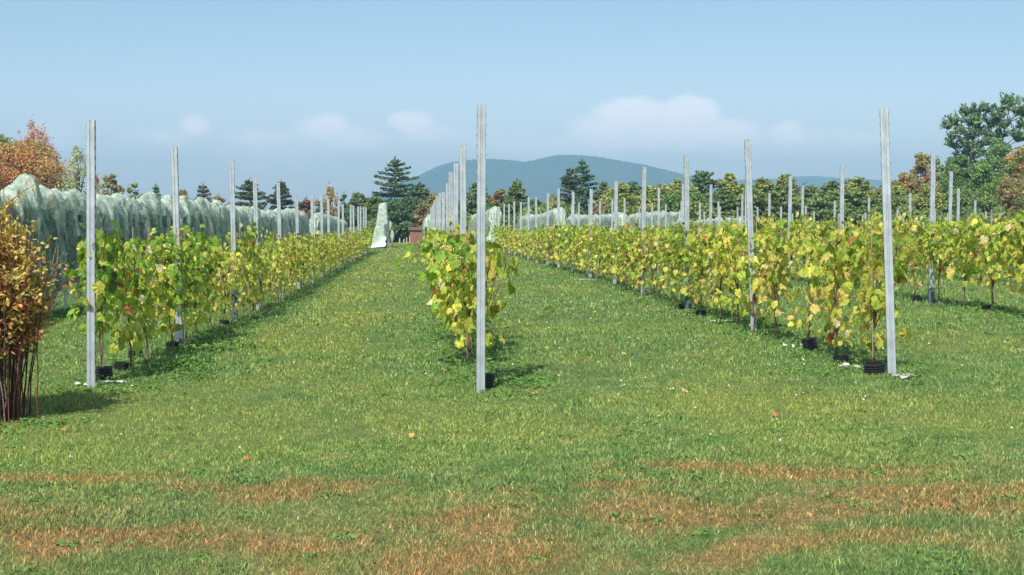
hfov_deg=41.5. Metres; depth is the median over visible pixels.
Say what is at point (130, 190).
shrub
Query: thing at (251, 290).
grapevine
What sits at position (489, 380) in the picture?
pipe collar
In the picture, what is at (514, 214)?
trellis post
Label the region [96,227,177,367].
grapevine
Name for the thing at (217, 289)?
grapevine
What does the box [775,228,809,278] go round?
grapevine
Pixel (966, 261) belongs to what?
grapevine
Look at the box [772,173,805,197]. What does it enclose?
conifer
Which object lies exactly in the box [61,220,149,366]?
grapevine
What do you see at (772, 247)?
grapevine
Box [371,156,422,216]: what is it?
pine tree
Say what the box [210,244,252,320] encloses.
grapevine
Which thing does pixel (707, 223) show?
grapevine
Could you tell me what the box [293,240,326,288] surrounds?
grapevine
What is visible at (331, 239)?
grapevine
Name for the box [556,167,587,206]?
pine tree
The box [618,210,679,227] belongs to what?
bird net
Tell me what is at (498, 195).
leafy tree
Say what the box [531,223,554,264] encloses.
grapevine
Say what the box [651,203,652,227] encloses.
trellis post
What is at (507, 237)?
grapevine
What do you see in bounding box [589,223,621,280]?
grapevine
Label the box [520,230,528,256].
grapevine
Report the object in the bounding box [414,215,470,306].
grapevine
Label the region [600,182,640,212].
conifer
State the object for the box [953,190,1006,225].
leafy tree
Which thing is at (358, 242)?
grapevine
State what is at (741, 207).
trellis post
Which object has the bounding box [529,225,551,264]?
grapevine
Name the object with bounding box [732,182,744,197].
conifer
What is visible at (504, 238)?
grapevine
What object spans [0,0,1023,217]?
sky
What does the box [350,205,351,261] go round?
trellis post
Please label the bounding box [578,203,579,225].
trellis post
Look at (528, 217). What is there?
trellis post
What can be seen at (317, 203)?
shrub
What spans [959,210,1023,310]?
grapevine
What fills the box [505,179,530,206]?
conifer
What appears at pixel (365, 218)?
trellis post
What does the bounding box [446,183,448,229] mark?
trellis post
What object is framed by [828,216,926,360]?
grapevine
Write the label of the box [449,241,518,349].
grapevine
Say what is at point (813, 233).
grapevine
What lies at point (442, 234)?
grapevine
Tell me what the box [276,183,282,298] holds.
trellis post
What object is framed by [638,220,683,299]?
grapevine
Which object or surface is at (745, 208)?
trellis post
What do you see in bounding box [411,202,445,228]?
shrub
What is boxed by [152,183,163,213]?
conifer
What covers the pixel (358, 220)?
trellis post
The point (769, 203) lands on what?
trellis post
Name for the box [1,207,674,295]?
netted vine canopy
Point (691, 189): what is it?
conifer
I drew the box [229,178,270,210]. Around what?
pine tree
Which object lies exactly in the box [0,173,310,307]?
bird net
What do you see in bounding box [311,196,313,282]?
trellis post
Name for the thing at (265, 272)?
grapevine
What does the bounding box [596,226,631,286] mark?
grapevine
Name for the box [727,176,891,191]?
hills
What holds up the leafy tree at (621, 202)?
on the ground at (580, 370)
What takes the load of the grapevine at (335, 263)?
on the ground at (580, 370)
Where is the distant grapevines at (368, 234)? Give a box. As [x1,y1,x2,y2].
[356,223,901,256]
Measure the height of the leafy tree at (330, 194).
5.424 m
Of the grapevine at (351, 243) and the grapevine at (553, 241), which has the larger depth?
the grapevine at (351, 243)
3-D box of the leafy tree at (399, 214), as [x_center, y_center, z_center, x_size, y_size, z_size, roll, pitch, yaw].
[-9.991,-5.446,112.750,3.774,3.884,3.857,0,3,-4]
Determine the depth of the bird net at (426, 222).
88.18 m
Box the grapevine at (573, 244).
[562,229,583,273]
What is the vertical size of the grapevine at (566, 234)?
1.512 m
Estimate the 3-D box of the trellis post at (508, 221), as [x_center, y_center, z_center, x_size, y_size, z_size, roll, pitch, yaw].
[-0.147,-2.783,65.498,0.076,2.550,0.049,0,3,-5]
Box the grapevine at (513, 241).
[508,230,516,252]
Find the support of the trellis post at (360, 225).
on the ground at (580, 370)
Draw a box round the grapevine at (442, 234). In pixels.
[429,225,513,329]
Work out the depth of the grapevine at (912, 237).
22.45 m
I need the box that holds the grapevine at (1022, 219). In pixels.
[1014,209,1023,269]
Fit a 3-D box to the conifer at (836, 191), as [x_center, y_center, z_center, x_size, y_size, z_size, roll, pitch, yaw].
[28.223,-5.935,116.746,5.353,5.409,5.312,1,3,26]
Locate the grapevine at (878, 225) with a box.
[855,211,917,286]
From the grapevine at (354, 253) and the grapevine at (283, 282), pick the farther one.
the grapevine at (354, 253)
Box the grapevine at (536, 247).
[531,233,542,261]
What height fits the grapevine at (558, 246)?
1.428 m
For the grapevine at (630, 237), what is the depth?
26.72 m
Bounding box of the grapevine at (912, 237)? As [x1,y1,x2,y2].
[893,223,944,295]
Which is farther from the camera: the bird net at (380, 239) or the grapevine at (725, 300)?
the bird net at (380, 239)
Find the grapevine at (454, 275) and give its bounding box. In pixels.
[396,226,490,364]
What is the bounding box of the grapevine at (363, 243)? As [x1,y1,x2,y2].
[357,232,370,253]
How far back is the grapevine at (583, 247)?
35.48 m
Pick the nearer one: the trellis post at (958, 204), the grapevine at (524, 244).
the trellis post at (958, 204)
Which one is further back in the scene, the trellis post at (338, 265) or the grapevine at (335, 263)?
the trellis post at (338, 265)
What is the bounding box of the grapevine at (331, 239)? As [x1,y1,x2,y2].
[320,231,342,272]
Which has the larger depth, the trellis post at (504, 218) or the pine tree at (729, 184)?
the pine tree at (729, 184)
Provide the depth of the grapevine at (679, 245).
21.27 m
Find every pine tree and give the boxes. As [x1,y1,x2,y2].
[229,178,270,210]
[266,180,294,209]
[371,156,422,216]
[405,180,431,203]
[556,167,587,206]
[574,159,599,207]
[593,180,610,206]
[622,181,638,212]
[690,170,718,197]
[715,171,739,192]
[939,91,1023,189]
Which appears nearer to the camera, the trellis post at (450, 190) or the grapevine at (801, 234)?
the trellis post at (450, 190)
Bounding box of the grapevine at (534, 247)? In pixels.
[530,235,538,258]
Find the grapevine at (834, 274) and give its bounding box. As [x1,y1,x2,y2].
[796,216,866,354]
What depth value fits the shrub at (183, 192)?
117.64 m
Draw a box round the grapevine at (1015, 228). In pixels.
[996,215,1023,294]
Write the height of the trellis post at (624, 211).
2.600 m
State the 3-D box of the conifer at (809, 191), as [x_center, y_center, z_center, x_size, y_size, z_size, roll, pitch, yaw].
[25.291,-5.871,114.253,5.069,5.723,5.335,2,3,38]
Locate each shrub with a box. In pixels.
[101,173,124,214]
[127,181,138,204]
[137,192,144,214]
[170,188,193,216]
[214,193,228,216]
[298,196,310,218]
[307,200,326,220]
[337,197,364,226]
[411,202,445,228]
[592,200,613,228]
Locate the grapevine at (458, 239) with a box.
[419,226,501,351]
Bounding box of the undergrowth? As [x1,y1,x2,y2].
[14,196,1023,241]
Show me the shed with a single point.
(415, 234)
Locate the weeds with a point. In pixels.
(204, 360)
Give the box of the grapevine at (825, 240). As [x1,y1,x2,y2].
[804,221,854,276]
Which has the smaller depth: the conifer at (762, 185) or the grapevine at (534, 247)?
the grapevine at (534, 247)
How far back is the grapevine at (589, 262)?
33.30 m
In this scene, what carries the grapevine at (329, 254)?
on the ground at (580, 370)
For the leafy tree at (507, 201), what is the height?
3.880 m
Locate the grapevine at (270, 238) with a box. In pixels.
[265,232,289,301]
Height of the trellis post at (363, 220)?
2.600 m
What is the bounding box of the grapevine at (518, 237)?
[514,231,521,253]
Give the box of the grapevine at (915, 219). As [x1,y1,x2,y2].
[901,212,924,270]
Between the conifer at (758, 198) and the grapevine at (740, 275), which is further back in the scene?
the conifer at (758, 198)
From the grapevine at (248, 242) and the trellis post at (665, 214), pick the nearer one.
the grapevine at (248, 242)
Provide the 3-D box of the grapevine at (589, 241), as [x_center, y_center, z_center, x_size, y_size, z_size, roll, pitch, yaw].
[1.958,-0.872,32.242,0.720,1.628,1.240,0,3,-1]
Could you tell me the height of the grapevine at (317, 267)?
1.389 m
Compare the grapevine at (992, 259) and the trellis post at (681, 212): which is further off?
the trellis post at (681, 212)
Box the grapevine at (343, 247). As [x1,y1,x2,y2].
[333,236,355,263]
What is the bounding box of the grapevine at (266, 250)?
[240,239,286,309]
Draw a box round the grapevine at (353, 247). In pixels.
[341,233,359,258]
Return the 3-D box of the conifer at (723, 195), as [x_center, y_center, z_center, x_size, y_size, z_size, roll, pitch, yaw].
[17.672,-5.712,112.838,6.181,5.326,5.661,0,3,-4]
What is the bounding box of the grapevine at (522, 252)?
[519,230,533,256]
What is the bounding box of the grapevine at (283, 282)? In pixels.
[261,233,292,297]
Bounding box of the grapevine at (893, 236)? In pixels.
[892,213,915,265]
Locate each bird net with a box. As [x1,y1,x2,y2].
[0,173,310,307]
[309,212,347,235]
[369,202,394,247]
[421,214,435,243]
[470,206,501,243]
[515,207,566,240]
[566,212,627,226]
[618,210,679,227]
[661,217,744,228]
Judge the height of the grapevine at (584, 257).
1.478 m
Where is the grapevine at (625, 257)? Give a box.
[609,218,646,288]
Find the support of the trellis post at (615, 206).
on the ground at (580, 370)
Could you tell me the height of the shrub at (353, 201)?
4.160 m
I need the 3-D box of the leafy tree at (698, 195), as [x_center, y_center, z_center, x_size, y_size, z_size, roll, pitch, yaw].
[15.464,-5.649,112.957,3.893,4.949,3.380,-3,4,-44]
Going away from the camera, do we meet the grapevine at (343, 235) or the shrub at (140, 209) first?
the grapevine at (343, 235)
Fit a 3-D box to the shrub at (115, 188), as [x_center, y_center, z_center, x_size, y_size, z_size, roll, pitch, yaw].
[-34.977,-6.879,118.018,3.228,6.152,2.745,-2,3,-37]
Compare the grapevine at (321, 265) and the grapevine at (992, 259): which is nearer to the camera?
the grapevine at (992, 259)
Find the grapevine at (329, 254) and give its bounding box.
[324,240,332,273]
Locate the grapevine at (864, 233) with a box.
[855,220,870,262]
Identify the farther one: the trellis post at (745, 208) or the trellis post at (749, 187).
the trellis post at (745, 208)
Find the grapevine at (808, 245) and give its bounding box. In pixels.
[775,216,858,337]
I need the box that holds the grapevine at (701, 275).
[675,228,732,309]
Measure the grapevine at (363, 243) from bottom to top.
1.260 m
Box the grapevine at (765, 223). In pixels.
[753,213,786,256]
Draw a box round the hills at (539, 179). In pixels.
[345,155,718,212]
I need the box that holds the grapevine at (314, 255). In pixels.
[300,232,321,284]
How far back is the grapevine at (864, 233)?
36.52 m
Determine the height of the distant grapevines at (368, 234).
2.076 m
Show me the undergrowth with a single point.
(543, 210)
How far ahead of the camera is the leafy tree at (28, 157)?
122.00 m
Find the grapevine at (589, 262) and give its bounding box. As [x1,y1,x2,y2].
[576,222,602,278]
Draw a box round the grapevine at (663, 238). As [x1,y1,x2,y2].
[654,221,704,304]
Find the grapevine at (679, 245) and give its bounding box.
[665,227,709,302]
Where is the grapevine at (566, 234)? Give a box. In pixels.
[558,221,587,270]
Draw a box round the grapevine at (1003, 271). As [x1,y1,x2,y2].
[978,227,1023,282]
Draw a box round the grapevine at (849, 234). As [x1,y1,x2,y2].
[822,218,866,275]
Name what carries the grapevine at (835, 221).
on the ground at (580, 370)
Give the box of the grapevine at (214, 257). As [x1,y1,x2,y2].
[199,235,230,328]
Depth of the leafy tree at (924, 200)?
116.34 m
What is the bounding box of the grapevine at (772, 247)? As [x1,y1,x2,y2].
[718,217,798,338]
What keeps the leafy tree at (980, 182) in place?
on the ground at (580, 370)
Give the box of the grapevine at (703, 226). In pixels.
[690,223,705,256]
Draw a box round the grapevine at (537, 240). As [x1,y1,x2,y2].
[530,224,543,261]
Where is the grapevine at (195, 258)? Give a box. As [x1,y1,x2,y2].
[164,227,221,342]
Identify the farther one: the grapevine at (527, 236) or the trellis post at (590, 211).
the grapevine at (527, 236)
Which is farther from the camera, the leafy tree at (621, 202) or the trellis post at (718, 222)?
the leafy tree at (621, 202)
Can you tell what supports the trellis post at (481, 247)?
on the ground at (580, 370)
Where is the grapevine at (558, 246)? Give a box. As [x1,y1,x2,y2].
[551,225,579,268]
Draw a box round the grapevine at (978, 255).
[957,224,1001,278]
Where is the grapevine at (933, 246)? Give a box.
[899,212,981,303]
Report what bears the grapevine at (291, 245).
on the ground at (580, 370)
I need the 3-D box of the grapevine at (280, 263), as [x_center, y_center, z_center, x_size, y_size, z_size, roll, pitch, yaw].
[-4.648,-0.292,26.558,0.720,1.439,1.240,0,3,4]
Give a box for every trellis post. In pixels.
[86,120,95,386]
[171,147,183,344]
[229,160,237,320]
[253,175,259,309]
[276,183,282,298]
[295,194,299,288]
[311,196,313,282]
[320,195,323,276]
[327,199,329,272]
[337,200,339,267]
[342,204,343,264]
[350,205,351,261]
[352,206,354,259]
[357,207,358,256]
[360,207,361,255]
[363,207,364,252]
[365,207,366,252]
[433,200,434,226]
[435,197,437,228]
[438,193,440,229]
[441,193,444,230]
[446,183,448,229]
[448,172,452,233]
[453,163,458,318]
[459,145,466,343]
[476,104,486,392]
[498,207,499,225]
[503,204,504,251]
[508,204,509,252]
[513,201,514,254]
[520,202,521,256]
[527,197,529,259]
[535,197,537,262]
[546,193,548,264]
[557,189,559,267]
[571,192,574,271]
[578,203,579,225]
[589,189,592,277]
[599,201,600,224]
[611,199,612,227]
[613,181,617,284]
[624,198,625,229]
[640,167,646,295]
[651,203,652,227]
[657,188,659,226]
[665,204,666,226]
[680,201,681,223]
[682,184,683,228]
[684,155,690,308]
[699,203,700,222]
[709,185,711,268]
[717,201,719,224]
[719,207,720,223]
[741,194,742,223]
[744,139,756,330]
[744,182,746,266]
[768,193,770,215]
[787,176,791,278]
[800,186,803,263]
[834,201,835,216]
[840,165,843,228]
[867,198,869,263]
[879,108,896,375]
[908,193,910,263]
[928,154,935,302]
[946,171,952,278]
[957,188,959,264]
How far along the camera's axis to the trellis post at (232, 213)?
21.64 m
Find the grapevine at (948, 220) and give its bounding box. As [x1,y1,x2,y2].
[928,217,966,267]
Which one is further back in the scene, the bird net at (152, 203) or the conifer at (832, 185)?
the conifer at (832, 185)
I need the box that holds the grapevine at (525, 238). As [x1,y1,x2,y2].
[521,232,530,259]
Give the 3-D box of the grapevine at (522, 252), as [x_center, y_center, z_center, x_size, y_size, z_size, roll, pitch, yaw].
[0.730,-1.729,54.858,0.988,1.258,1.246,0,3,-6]
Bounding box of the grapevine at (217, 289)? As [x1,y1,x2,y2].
[206,250,247,324]
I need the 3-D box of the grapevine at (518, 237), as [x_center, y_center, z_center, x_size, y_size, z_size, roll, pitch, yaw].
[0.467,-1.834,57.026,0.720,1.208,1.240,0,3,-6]
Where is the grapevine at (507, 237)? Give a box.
[503,225,517,250]
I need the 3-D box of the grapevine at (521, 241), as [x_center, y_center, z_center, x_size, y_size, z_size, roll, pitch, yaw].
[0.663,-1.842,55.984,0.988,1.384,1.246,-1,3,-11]
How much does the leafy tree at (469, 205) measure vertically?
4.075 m
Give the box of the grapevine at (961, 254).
[930,214,996,306]
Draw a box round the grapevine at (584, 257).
[560,225,598,276]
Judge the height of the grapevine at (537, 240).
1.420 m
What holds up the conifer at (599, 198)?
on the ground at (580, 370)
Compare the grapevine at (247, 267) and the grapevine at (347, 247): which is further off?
the grapevine at (347, 247)
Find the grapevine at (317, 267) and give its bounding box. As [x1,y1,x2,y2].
[307,239,326,275]
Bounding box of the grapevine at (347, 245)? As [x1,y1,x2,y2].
[335,231,359,261]
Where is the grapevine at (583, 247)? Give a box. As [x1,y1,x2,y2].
[574,222,597,275]
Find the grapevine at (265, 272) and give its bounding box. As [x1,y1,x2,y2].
[242,244,280,306]
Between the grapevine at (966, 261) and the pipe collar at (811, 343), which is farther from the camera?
the grapevine at (966, 261)
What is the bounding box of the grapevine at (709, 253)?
[681,219,740,318]
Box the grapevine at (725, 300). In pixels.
[710,217,761,324]
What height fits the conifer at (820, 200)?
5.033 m
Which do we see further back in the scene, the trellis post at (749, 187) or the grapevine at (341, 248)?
the grapevine at (341, 248)
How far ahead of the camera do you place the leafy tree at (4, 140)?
137.02 m
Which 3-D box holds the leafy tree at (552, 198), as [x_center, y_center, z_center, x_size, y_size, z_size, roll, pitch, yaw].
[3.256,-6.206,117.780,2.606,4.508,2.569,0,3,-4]
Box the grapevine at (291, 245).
[263,229,301,297]
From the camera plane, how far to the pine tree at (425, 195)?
123.18 m
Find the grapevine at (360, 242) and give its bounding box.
[355,231,368,257]
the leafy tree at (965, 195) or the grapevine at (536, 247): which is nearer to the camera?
the grapevine at (536, 247)
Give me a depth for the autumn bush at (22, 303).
10.27 m
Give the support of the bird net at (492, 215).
on the ground at (580, 370)
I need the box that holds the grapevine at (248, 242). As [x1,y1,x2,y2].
[221,222,282,317]
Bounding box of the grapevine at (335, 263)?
[319,230,341,272]
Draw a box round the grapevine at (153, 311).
[116,226,182,356]
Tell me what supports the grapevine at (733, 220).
on the ground at (580, 370)
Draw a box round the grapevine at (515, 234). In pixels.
[503,227,523,252]
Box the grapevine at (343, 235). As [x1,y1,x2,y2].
[337,233,351,260]
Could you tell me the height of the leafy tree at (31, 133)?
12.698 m
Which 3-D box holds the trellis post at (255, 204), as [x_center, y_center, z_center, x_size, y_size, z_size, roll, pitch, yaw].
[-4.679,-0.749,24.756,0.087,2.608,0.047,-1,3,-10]
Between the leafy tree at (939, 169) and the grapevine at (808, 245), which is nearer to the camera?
the grapevine at (808, 245)
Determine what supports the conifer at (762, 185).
on the ground at (580, 370)
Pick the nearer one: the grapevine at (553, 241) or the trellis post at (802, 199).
the grapevine at (553, 241)
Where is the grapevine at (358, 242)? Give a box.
[353,231,367,255]
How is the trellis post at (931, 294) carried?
on the ground at (580, 370)
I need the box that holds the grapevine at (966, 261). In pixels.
[949,226,982,276]
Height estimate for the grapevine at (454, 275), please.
1.550 m
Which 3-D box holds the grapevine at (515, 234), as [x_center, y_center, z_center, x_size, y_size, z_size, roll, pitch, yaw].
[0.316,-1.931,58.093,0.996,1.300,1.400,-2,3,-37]
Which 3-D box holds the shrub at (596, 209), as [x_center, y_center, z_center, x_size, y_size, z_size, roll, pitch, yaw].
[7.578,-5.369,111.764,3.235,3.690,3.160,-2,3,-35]
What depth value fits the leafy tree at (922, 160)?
125.21 m
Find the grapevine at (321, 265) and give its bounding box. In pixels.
[301,232,335,279]
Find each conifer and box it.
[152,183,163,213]
[193,182,212,217]
[466,183,491,214]
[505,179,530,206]
[593,191,618,205]
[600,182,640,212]
[633,184,662,211]
[633,186,661,203]
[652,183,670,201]
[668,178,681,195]
[674,184,697,197]
[694,187,743,222]
[708,190,728,213]
[721,188,791,229]
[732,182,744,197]
[752,176,780,193]
[758,189,824,228]
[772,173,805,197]
[787,193,855,227]
[797,184,832,207]
[820,180,845,191]
[820,191,899,228]
[825,191,836,201]
[830,189,839,209]
[836,185,860,196]
[844,174,877,195]
[891,184,927,217]
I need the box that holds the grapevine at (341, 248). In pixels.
[333,234,352,269]
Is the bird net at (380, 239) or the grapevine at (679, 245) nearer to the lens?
the grapevine at (679, 245)
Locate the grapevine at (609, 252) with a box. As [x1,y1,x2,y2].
[597,225,624,280]
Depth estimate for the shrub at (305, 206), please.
116.43 m
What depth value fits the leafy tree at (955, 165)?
124.89 m
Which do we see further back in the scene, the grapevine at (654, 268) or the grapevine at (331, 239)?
the grapevine at (331, 239)
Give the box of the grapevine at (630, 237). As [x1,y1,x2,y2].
[616,223,651,292]
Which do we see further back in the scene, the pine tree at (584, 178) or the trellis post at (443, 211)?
the pine tree at (584, 178)
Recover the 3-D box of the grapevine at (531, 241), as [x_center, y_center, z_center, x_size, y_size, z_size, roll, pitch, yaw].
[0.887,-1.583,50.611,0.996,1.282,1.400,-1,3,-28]
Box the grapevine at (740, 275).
[724,217,803,330]
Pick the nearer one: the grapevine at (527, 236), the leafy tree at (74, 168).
the grapevine at (527, 236)
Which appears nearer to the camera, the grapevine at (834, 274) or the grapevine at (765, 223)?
the grapevine at (834, 274)
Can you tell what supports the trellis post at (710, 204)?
on the ground at (580, 370)
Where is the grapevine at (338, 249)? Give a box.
[331,240,346,267]
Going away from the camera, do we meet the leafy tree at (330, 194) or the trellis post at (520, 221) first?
the trellis post at (520, 221)
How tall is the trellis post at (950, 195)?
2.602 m
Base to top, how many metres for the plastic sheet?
0.021 m
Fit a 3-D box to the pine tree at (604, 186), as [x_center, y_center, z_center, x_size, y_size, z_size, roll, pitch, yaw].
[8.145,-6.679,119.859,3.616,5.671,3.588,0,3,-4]
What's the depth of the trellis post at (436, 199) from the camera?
43.77 m
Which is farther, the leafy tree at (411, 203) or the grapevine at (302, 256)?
the leafy tree at (411, 203)
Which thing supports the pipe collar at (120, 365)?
on the ground at (580, 370)
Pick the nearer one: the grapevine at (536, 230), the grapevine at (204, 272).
the grapevine at (204, 272)
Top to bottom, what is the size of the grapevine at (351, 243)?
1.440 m
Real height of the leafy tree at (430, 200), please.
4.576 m
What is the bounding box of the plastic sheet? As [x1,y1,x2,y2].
[98,380,126,382]
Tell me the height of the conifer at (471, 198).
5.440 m
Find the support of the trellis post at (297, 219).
on the ground at (580, 370)
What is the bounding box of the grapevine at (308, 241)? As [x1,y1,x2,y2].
[290,233,317,284]
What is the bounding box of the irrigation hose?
[34,276,80,284]
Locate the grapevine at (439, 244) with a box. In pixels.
[417,227,501,323]
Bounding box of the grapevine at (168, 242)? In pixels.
[136,227,201,349]
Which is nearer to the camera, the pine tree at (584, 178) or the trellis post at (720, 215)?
the trellis post at (720, 215)
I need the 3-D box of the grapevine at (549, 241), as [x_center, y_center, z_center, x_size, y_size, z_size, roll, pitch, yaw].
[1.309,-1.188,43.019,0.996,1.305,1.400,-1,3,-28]
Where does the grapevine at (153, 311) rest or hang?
on the ground at (580, 370)
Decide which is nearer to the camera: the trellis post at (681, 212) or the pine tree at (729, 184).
the trellis post at (681, 212)
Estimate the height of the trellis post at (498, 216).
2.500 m
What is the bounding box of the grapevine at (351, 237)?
[340,232,362,253]
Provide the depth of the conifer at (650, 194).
114.72 m
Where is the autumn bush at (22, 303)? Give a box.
[0,175,79,422]
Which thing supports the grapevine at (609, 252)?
on the ground at (580, 370)
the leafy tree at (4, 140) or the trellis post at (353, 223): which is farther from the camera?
the leafy tree at (4, 140)
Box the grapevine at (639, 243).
[626,233,655,295]
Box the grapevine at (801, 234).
[787,212,820,281]
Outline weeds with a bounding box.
[0,262,1023,574]
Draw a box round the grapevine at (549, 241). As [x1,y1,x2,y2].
[532,230,555,267]
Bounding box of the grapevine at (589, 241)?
[578,224,608,279]
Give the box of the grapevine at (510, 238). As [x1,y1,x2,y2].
[501,230,516,255]
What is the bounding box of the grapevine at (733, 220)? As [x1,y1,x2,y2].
[714,218,734,261]
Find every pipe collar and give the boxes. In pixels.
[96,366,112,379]
[113,361,129,369]
[128,350,142,357]
[165,341,178,347]
[475,373,494,388]
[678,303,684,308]
[696,310,705,315]
[801,337,818,350]
[833,354,848,362]
[863,361,885,374]
[912,296,921,300]
[981,304,990,309]
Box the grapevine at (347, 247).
[336,230,351,260]
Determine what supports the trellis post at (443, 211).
on the ground at (580, 370)
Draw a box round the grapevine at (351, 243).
[345,228,361,262]
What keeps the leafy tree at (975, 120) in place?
on the ground at (580, 370)
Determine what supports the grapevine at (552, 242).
on the ground at (580, 370)
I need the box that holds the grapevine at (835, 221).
[822,215,856,236]
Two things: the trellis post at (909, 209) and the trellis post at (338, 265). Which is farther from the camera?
the trellis post at (338, 265)
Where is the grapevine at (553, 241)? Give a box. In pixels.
[540,222,566,266]
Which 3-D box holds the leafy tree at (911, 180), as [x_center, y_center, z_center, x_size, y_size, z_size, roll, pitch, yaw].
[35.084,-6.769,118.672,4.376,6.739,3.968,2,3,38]
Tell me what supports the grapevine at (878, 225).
on the ground at (580, 370)
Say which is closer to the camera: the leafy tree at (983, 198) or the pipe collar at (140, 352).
the pipe collar at (140, 352)
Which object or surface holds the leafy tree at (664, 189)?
on the ground at (580, 370)
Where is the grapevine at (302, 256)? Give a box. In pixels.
[287,233,317,290]
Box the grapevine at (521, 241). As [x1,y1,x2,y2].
[516,226,529,257]
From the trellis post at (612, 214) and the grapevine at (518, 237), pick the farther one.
the trellis post at (612, 214)
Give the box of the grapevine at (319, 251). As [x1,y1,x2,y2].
[306,235,324,279]
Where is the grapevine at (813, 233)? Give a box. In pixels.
[788,220,834,275]
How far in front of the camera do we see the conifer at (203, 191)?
118.42 m
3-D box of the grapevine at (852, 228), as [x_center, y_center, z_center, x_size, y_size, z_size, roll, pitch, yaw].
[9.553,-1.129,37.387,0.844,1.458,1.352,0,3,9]
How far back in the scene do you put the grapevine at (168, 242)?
15.99 m
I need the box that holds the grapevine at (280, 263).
[259,236,289,302]
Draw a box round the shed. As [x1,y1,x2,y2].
[408,227,424,242]
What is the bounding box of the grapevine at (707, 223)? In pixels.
[692,219,716,256]
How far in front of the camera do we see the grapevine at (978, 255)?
28.83 m
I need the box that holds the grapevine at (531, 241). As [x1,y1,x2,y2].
[527,230,541,256]
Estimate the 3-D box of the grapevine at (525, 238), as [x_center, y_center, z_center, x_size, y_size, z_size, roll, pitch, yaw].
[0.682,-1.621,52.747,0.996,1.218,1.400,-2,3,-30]
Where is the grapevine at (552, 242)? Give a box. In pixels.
[541,224,562,266]
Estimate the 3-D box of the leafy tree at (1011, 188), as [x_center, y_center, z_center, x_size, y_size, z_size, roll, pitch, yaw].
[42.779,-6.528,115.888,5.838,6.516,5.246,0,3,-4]
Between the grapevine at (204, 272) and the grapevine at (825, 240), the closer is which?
the grapevine at (204, 272)
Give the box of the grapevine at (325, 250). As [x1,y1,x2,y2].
[314,231,335,278]
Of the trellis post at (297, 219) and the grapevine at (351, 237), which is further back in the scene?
the grapevine at (351, 237)
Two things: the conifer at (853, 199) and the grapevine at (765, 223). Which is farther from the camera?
the conifer at (853, 199)
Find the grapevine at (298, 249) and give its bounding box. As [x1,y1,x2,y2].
[285,236,319,294]
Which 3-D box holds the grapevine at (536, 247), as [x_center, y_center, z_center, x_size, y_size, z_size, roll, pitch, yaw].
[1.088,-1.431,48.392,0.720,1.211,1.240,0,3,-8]
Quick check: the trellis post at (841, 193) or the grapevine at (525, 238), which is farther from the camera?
the grapevine at (525, 238)
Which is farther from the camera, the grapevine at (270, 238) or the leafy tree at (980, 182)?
the leafy tree at (980, 182)
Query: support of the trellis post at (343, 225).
on the ground at (580, 370)
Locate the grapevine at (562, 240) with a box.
[552,221,570,269]
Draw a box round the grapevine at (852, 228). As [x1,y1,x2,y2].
[844,220,867,252]
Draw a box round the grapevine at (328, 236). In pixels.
[319,233,332,271]
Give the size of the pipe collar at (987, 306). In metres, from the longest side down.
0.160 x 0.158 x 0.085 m
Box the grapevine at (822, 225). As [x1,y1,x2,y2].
[813,219,825,239]
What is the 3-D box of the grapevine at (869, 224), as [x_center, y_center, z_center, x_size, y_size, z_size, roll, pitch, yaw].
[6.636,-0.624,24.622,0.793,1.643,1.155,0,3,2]
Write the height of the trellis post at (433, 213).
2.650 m
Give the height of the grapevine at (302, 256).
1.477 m
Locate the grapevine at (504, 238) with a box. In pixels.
[496,227,510,249]
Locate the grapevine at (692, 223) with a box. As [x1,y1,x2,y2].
[680,218,701,260]
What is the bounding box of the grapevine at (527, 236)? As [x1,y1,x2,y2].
[521,227,533,257]
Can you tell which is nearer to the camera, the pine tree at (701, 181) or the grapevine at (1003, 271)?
the grapevine at (1003, 271)
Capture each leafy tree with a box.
[0,130,84,218]
[0,134,13,165]
[23,115,61,162]
[56,143,105,210]
[317,182,338,216]
[337,191,349,218]
[352,190,369,219]
[361,196,382,221]
[371,199,414,241]
[389,194,423,241]
[423,193,441,215]
[445,196,470,224]
[486,189,507,205]
[486,197,523,228]
[526,199,542,211]
[543,190,556,203]
[567,196,592,221]
[610,199,629,222]
[637,201,657,212]
[657,192,692,222]
[689,190,716,220]
[866,185,881,198]
[872,192,916,218]
[891,172,917,198]
[900,172,923,212]
[908,179,953,221]
[909,152,941,191]
[927,156,947,184]
[935,188,984,218]
[937,153,976,209]
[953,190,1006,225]
[962,159,1002,210]
[966,136,1013,195]
[984,173,1023,220]
[1002,145,1023,212]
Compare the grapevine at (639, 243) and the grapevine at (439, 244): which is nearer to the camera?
the grapevine at (439, 244)
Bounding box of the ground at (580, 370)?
[0,242,1023,574]
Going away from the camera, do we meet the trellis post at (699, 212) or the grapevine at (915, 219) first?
the grapevine at (915, 219)
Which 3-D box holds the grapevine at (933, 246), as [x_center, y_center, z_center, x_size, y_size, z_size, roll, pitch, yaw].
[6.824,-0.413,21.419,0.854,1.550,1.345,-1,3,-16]
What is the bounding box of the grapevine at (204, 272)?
[170,224,222,333]
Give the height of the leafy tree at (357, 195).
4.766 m
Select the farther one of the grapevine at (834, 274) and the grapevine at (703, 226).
the grapevine at (703, 226)
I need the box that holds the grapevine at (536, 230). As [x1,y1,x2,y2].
[531,225,550,263]
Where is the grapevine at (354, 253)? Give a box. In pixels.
[352,231,366,260]
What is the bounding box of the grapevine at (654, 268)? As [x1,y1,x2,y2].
[638,220,684,296]
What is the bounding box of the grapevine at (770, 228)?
[768,217,792,274]
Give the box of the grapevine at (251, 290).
[222,223,273,314]
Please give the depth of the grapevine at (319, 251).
36.44 m
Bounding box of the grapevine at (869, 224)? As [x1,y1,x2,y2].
[852,209,883,276]
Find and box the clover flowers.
[20,281,1018,465]

